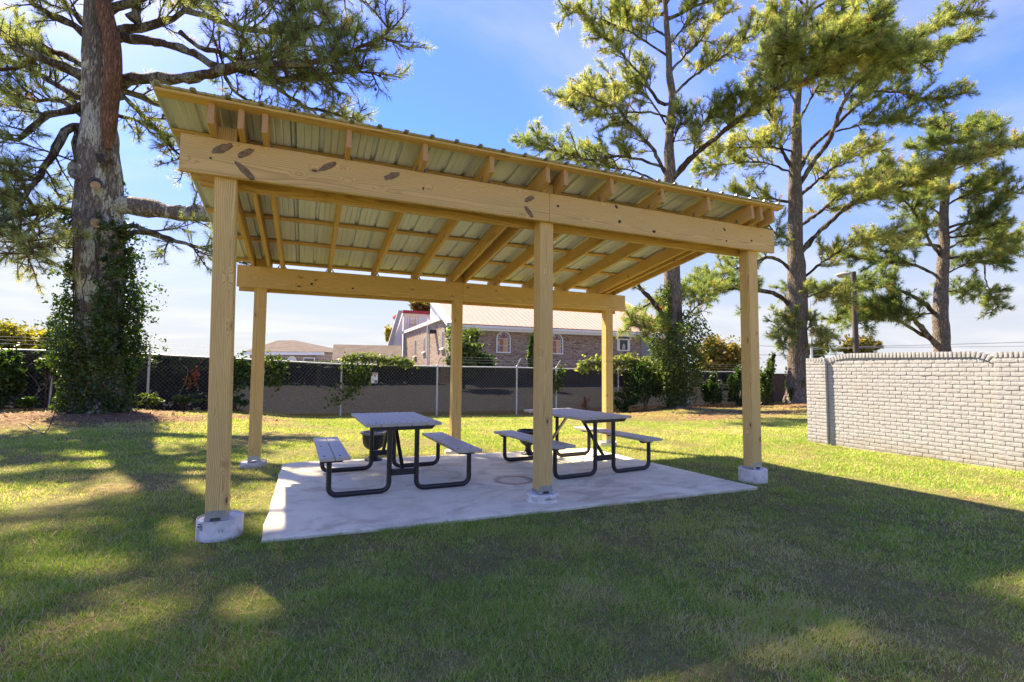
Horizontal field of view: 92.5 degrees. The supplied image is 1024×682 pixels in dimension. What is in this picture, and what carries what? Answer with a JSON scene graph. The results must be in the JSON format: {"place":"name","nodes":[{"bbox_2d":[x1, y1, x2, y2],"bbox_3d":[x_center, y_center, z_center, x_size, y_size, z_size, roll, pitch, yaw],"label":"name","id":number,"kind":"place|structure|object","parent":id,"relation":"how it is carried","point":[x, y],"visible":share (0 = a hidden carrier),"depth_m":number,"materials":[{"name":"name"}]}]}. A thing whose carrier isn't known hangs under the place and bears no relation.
{"place":"outdoors","nodes":[
{"label":"outdoors","id":0,"kind":"place"},
{"bbox_2d":[0,402,1023,681],"bbox_3d":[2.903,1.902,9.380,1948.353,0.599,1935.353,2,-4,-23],"label":"ground","id":1,"kind":"structure","parent":0,"point":[728,668],"depth_m":3.00,"materials":[{"name":"green plant"}]},
{"bbox_2d":[0,342,28,410],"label":"bush","id":2,"kind":"object","parent":1,"relation":"on","point":[12,379],"visible":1,"depth_m":11.79,"materials":[{"name":"green plant"}]},
{"bbox_2d":[0,317,53,348],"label":"leafy tree","id":3,"kind":"object","parent":1,"relation":"on","point":[15,333],"visible":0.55,"depth_m":18.56,"materials":[{"name":"yellow plant"}]},
{"bbox_2d":[15,396,41,411],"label":"bush","id":4,"kind":"object","parent":1,"relation":"on","point":[29,402],"visible":1,"depth_m":11.61,"materials":[{"name":"green plant"}]},
{"bbox_2d":[25,397,57,433],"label":"fallen branch","id":5,"kind":"object","parent":1,"relation":"on","point":[51,420],"visible":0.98,"depth_m":8.55,"materials":[{"name":"wood"}]},
{"bbox_2d":[34,351,62,409],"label":"bush","id":6,"kind":"object","parent":1,"relation":"on","point":[38,362],"visible":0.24,"depth_m":12.18,"materials":[{"name":"green plant"}]},
{"bbox_2d":[30,330,74,349],"bbox_3d":[-16.735,1.105,17.894,1.511,3.214,1.159,0,-4,0],"label":"leafy tree","id":7,"kind":"object","parent":1,"relation":"on","point":[42,336],"visible":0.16,"depth_m":17.65,"materials":[{"name":"yellow plant"}]},
{"bbox_2d":[134,392,164,409],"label":"bush","id":8,"kind":"object","parent":1,"relation":"on","point":[153,398],"visible":0.95,"depth_m":12.12,"materials":[{"name":"green plant"}]},
{"bbox_2d":[171,392,207,411],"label":"bush","id":9,"kind":"object","parent":1,"relation":"on","point":[182,397],"visible":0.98,"depth_m":13.14,"materials":[{"name":"green plant"}]},
{"bbox_2d":[0,0,437,413],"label":"pine tree","id":10,"kind":"object","parent":1,"relation":"on","point":[103,83],"visible":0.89,"depth_m":10.79,"materials":[{"name":"green plant"}]},
{"bbox_2d":[27,181,168,413],"bbox_3d":[-9.386,-1.043,11.237,2.560,5.424,2.256,0,-4,0],"label":"ivy","id":11,"kind":"object","parent":10,"relation":"attached to","point":[64,352],"visible":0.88,"depth_m":10.82,"materials":[{"name":"green plant"}]},
{"bbox_2d":[233,393,249,411],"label":"bush","id":12,"kind":"object","parent":1,"relation":"on","point":[236,399],"visible":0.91,"depth_m":13.73,"materials":[{"name":"green plant"}]},
{"bbox_2d":[243,340,332,361],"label":"house","id":13,"kind":"structure","parent":1,"relation":"on","point":[292,349],"depth_m":49.92,"materials":[{"name":"brown"}]},
{"bbox_2d":[287,356,296,360],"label":"window","id":14,"kind":"structure","parent":13,"relation":"in","point":[291,358],"depth_m":49.43,"materials":[{"name":"white"}]},
{"bbox_2d":[303,357,314,361],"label":"window","id":15,"kind":"structure","parent":13,"relation":"in","point":[307,358],"depth_m":49.13,"materials":[{"name":"white"}]},
{"bbox_2d":[0,336,739,416],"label":"chain link fence","id":16,"kind":"object","parent":1,"relation":"on","point":[423,390],"visible":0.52,"depth_m":15.71,"materials":[{"name":"metal"}]},
{"bbox_2d":[9,363,187,406],"bbox_3d":[-10.620,1.134,12.755,3.710,1.090,0.118,2,-4,-22],"label":"bare vine","id":17,"kind":"object","parent":16,"relation":"attached to","point":[58,391],"visible":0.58,"depth_m":12.26,"materials":[{"name":"brown plant"}]},
{"bbox_2d":[182,362,203,391],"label":"vine","id":18,"kind":"object","parent":16,"relation":"attached to","point":[189,379],"visible":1,"depth_m":13.61,"materials":[{"name":"red plant"}]},
{"bbox_2d":[233,351,250,399],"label":"vine","id":19,"kind":"object","parent":16,"relation":"attached to","point":[245,372],"visible":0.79,"depth_m":14.05,"materials":[{"name":"green plant"}]},
{"bbox_2d":[263,349,290,396],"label":"vine","id":20,"kind":"object","parent":16,"relation":"attached to","point":[274,376],"visible":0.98,"depth_m":14.40,"materials":[{"name":"green plant"}]},
{"bbox_2d":[324,354,363,409],"bbox_3d":[-5.070,1.251,15.187,1.406,1.715,0.427,2,-4,-23],"label":"vine","id":21,"kind":"object","parent":16,"relation":"attached to","point":[350,389],"visible":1,"depth_m":15.16,"materials":[{"name":"green plant"}]},
{"bbox_2d":[353,360,375,389],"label":"vine","id":22,"kind":"object","parent":16,"relation":"attached to","point":[364,376],"visible":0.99,"depth_m":15.34,"materials":[{"name":"green plant"}]},
{"bbox_2d":[371,373,377,382],"bbox_3d":[-4.364,1.172,15.555,0.210,0.330,0.006,2,-4,-23],"label":"warning sign","id":23,"kind":"object","parent":16,"relation":"attached to","point":[374,377],"visible":1,"depth_m":15.56,"materials":[{"name":"white plastic"}]},
{"bbox_2d":[337,351,417,369],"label":"vine","id":24,"kind":"object","parent":16,"relation":"attached to","point":[383,359],"visible":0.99,"depth_m":15.53,"materials":[{"name":"green plant"}]},
{"bbox_2d":[553,364,567,394],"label":"vine","id":25,"kind":"object","parent":16,"relation":"attached to","point":[560,374],"visible":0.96,"depth_m":18.01,"materials":[{"name":"green plant"}]},
{"bbox_2d":[574,354,618,375],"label":"vine","id":26,"kind":"object","parent":16,"relation":"attached to","point":[588,364],"visible":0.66,"depth_m":18.53,"materials":[{"name":"green plant"}]},
{"bbox_2d":[613,352,657,375],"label":"vine","id":27,"kind":"object","parent":16,"relation":"attached to","point":[628,358],"visible":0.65,"depth_m":19.23,"materials":[{"name":"green plant"}]},
{"bbox_2d":[383,324,392,341],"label":"leafy tree","id":28,"kind":"object","parent":1,"relation":"on","point":[387,332],"visible":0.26,"depth_m":55.66,"materials":[{"name":"yellow plant"}]},
{"bbox_2d":[4,403,806,424],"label":"leaf litter","id":29,"kind":"object","parent":1,"relation":"on","point":[100,415],"visible":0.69,"depth_m":11.34,"materials":[{"name":"brown plant"}]},
{"bbox_2d":[388,310,432,356],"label":"church annex","id":30,"kind":"object","parent":1,"relation":"on","point":[405,320],"visible":0.23,"depth_m":47.04,"materials":[{"name":"white"}]},
{"bbox_2d":[408,301,429,310],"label":"leafy tree","id":31,"kind":"object","parent":1,"relation":"on","point":[419,306],"visible":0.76,"depth_m":53.95,"materials":[{"name":"green plant"}]},
{"bbox_2d":[439,324,488,365],"bbox_3d":[-2.696,1.075,27.460,2.728,4.682,2.688,2,-4,-23],"label":"shrub","id":32,"kind":"object","parent":1,"relation":"on","point":[472,348],"visible":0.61,"depth_m":27.03,"materials":[{"name":"green plant"}]},
{"bbox_2d":[150,80,786,542],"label":"picnic pavilion","id":33,"kind":"structure","parent":1,"relation":"on","point":[282,186],"depth_m":4.97,"materials":[{"name":"brown wood"}]},
{"bbox_2d":[474,351,497,366],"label":"shrub","id":34,"kind":"object","parent":1,"relation":"on","point":[486,360],"visible":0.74,"depth_m":27.66,"materials":[{"name":"green plant"}]},
{"bbox_2d":[261,448,757,542],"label":"concrete slab","id":35,"kind":"structure","parent":1,"relation":"on","point":[304,504],"depth_m":4.92,"materials":[{"name":"grey concrete"}]},
{"bbox_2d":[360,430,385,460],"bbox_3d":[-1.847,1.398,6.551,0.360,0.376,0.360,2,-4,-23],"label":"pedestal urn","id":36,"kind":"object","parent":35,"relation":"on","point":[379,436],"visible":0.64,"depth_m":6.46,"materials":[{"name":"grey stone"}]},
{"bbox_2d":[314,412,481,496],"bbox_3d":[-1.326,1.181,5.425,1.565,0.678,1.500,2,-4,-24],"label":"picnic table","id":37,"kind":"object","parent":35,"relation":"on","point":[330,450],"visible":1,"depth_m":5.02,"materials":[{"name":"grey plastic"}]},
{"bbox_2d":[517,429,532,454],"bbox_3d":[0.236,1.464,7.116,0.335,0.350,0.335,2,-4,-23],"label":"pedestal urn","id":38,"kind":"object","parent":35,"relation":"on","point":[528,450],"visible":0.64,"depth_m":7.05,"materials":[{"name":"grey stone"}]},
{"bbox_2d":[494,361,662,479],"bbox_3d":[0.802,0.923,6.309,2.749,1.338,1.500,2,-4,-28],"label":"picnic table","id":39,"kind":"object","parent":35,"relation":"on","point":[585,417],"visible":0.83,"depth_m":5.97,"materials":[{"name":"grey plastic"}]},
{"bbox_2d":[0,401,1021,681],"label":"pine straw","id":40,"kind":"object","parent":1,"relation":"on","point":[10,415],"visible":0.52,"depth_m":3.49,"materials":[{"name":"brown plant"}]},
{"bbox_2d":[526,326,533,366],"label":"shrub","id":41,"kind":"object","parent":1,"relation":"on","point":[530,356],"visible":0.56,"depth_m":28.34,"materials":[{"name":"green plant"}]},
{"bbox_2d":[402,301,689,368],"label":"church","id":42,"kind":"structure","parent":1,"relation":"on","point":[509,331],"depth_m":34.93,"materials":[{"name":"brick"}]},
{"bbox_2d":[412,339,416,356],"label":"window","id":43,"kind":"structure","parent":42,"relation":"in","point":[415,339],"depth_m":41.59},
{"bbox_2d":[421,337,425,352],"bbox_3d":[-6.944,0.303,38.463,0.138,1.294,1.000,2,-4,-23],"label":"window","id":44,"kind":"structure","parent":42,"relation":"in","point":[424,341],"depth_m":38.42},
{"bbox_2d":[439,330,444,349],"bbox_3d":[-4.745,-0.076,33.217,0.138,1.344,1.000,2,-4,-23],"label":"window","id":45,"kind":"structure","parent":42,"relation":"in","point":[442,335],"depth_m":33.26,"materials":[{"name":"white"}]},
{"bbox_2d":[496,332,510,352],"bbox_3d":[-0.564,0.071,32.852,1.040,1.476,0.051,2,-4,-23],"label":"window","id":46,"kind":"structure","parent":42,"relation":"in","point":[503,339],"depth_m":32.82,"materials":[{"name":"multicoloured glass"}]},
{"bbox_2d":[553,334,562,353],"bbox_3d":[3.126,0.196,34.391,1.040,1.476,0.051,2,-4,-23],"label":"window","id":47,"kind":"structure","parent":42,"relation":"in","point":[557,338],"depth_m":34.40,"materials":[{"name":"multicoloured glass"}]},
{"bbox_2d":[615,337,631,350],"bbox_3d":[8.317,0.107,36.559,1.420,1.287,0.091,2,-4,-23],"label":"window","id":48,"kind":"structure","parent":42,"relation":"in","point":[624,344],"depth_m":36.52,"materials":[{"name":"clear glass"}]},
{"bbox_2d":[641,338,652,361],"bbox_3d":[10.264,0.772,37.347,1.020,2.210,0.069,2,-4,-23],"label":"door","id":49,"kind":"structure","parent":42,"relation":"in","point":[644,347],"depth_m":37.26,"materials":[{"name":"grey metal"}]},
{"bbox_2d":[581,395,590,409],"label":"bush","id":50,"kind":"object","parent":1,"relation":"on","point":[583,405],"visible":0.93,"depth_m":18.32,"materials":[{"name":"green plant"}]},
{"bbox_2d":[613,390,641,411],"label":"bush","id":51,"kind":"object","parent":1,"relation":"on","point":[622,407],"visible":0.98,"depth_m":18.48,"materials":[{"name":"green plant"}]},
{"bbox_2d":[617,353,664,409],"bbox_3d":[5.141,1.599,19.096,2.410,2.264,1.332,2,-4,-23],"label":"bush","id":52,"kind":"object","parent":1,"relation":"on","point":[641,379],"visible":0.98,"depth_m":18.79,"materials":[{"name":"green plant"}]},
{"bbox_2d":[683,334,740,370],"bbox_3d":[14.149,1.697,33.978,4.402,4.557,3.705,2,-4,-23],"label":"bush","id":53,"kind":"object","parent":1,"relation":"on","point":[729,353],"visible":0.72,"depth_m":32.97,"materials":[{"name":"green plant"}]},
{"bbox_2d":[699,362,725,406],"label":"bush","id":54,"kind":"object","parent":1,"relation":"on","point":[711,388],"visible":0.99,"depth_m":20.26,"materials":[{"name":"green plant"}]},
{"bbox_2d":[508,0,940,407],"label":"pine tree","id":55,"kind":"object","parent":1,"relation":"on","point":[854,39],"visible":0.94,"depth_m":18.05,"materials":[{"name":"green plant"}]},
{"bbox_2d":[641,281,717,406],"bbox_3d":[6.388,0.046,18.901,2.706,4.936,3.286,2,-4,-23],"label":"ivy","id":56,"kind":"object","parent":55,"relation":"attached to","point":[662,351],"visible":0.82,"depth_m":18.50,"materials":[{"name":"green plant"}]},
{"bbox_2d":[724,360,741,406],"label":"bush","id":57,"kind":"object","parent":1,"relation":"on","point":[735,382],"visible":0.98,"depth_m":20.76,"materials":[{"name":"green plant"}]},
{"bbox_2d":[740,374,785,401],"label":"boundary wall","id":58,"kind":"structure","parent":1,"relation":"on","point":[780,388],"depth_m":22.84,"materials":[{"name":"brick"}]},
{"bbox_2d":[760,358,775,405],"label":"bush","id":59,"kind":"object","parent":1,"relation":"on","point":[766,382],"visible":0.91,"depth_m":21.46,"materials":[{"name":"green plant"}]},
{"bbox_2d":[765,352,776,402],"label":"bush","id":60,"kind":"object","parent":1,"relation":"on","point":[770,359],"visible":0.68,"depth_m":21.90,"materials":[{"name":"green plant"}]},
{"bbox_2d":[810,300,817,357],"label":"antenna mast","id":61,"kind":"object","parent":1,"relation":"on","point":[811,350],"visible":0.31,"depth_m":45.00,"materials":[{"name":"white metal"}]},
{"bbox_2d":[809,343,829,357],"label":"leafy tree","id":62,"kind":"object","parent":1,"relation":"on","point":[818,352],"visible":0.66,"depth_m":57.44,"materials":[{"name":"green plant"}]},
{"bbox_2d":[638,0,1023,402],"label":"pine tree","id":63,"kind":"object","parent":1,"relation":"on","point":[797,315],"visible":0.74,"depth_m":21.07,"materials":[{"name":"green plant"}]},
{"bbox_2d":[784,367,806,400],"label":"ivy","id":64,"kind":"object","parent":63,"relation":"attached to","point":[791,390],"visible":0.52,"depth_m":21.22,"materials":[{"name":"green plant"}]},
{"bbox_2d":[835,271,858,352],"bbox_3d":[14.737,-0.035,21.505,1.279,6.152,0.400,2,-4,-23],"label":"street lamp","id":65,"kind":"object","parent":1,"relation":"on","point":[855,334],"visible":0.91,"depth_m":21.67,"materials":[{"name":"grey metal"}]},
{"bbox_2d":[837,334,884,353],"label":"leafy tree","id":66,"kind":"object","parent":1,"relation":"on","point":[864,340],"visible":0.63,"depth_m":59.37,"materials":[{"name":"yellow plant"}]},
{"bbox_2d":[767,108,1023,351],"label":"pine tree","id":67,"kind":"object","parent":1,"relation":"on","point":[1000,242],"visible":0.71,"depth_m":25.13,"materials":[{"name":"green plant"}]},
{"bbox_2d":[806,351,1023,471],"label":"brick wall","id":68,"kind":"structure","parent":1,"relation":"on","point":[963,407],"depth_m":7.17,"materials":[{"name":"white brick"}]},
{"bbox_2d":[0,0,1023,373],"label":"sky","id":69,"kind":"structure","parent":0,"point":[492,61],"materials":[{"name":"blue"}]},
{"bbox_2d":[772,346,1012,348],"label":"power line","id":70,"kind":"object","parent":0,"point":[909,347],"visible":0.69,"depth_m":52.19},
{"bbox_2d":[809,342,1023,349],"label":"power line","id":71,"kind":"object","parent":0,"point":[916,345],"visible":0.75,"depth_m":52.28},
{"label":"parking lot","id":72,"kind":"structure","parent":0,"visible":0},
{"bbox_2d":[172,354,434,365],"bbox_3d":[-24.324,1.306,22.969,42.529,1.855,3.718,2,-4,-23],"label":"hedge","id":73,"kind":"object","parent":72,"relation":"on","point":[320,361],"visible":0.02,"depth_m":28.00,"materials":[{"name":"green plant"}]},
{"bbox_2d":[331,344,401,363],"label":"shed","id":74,"kind":"structure","parent":72,"relation":"on","point":[386,350],"depth_m":42.00,"materials":[{"name":"brown"}]}
]}

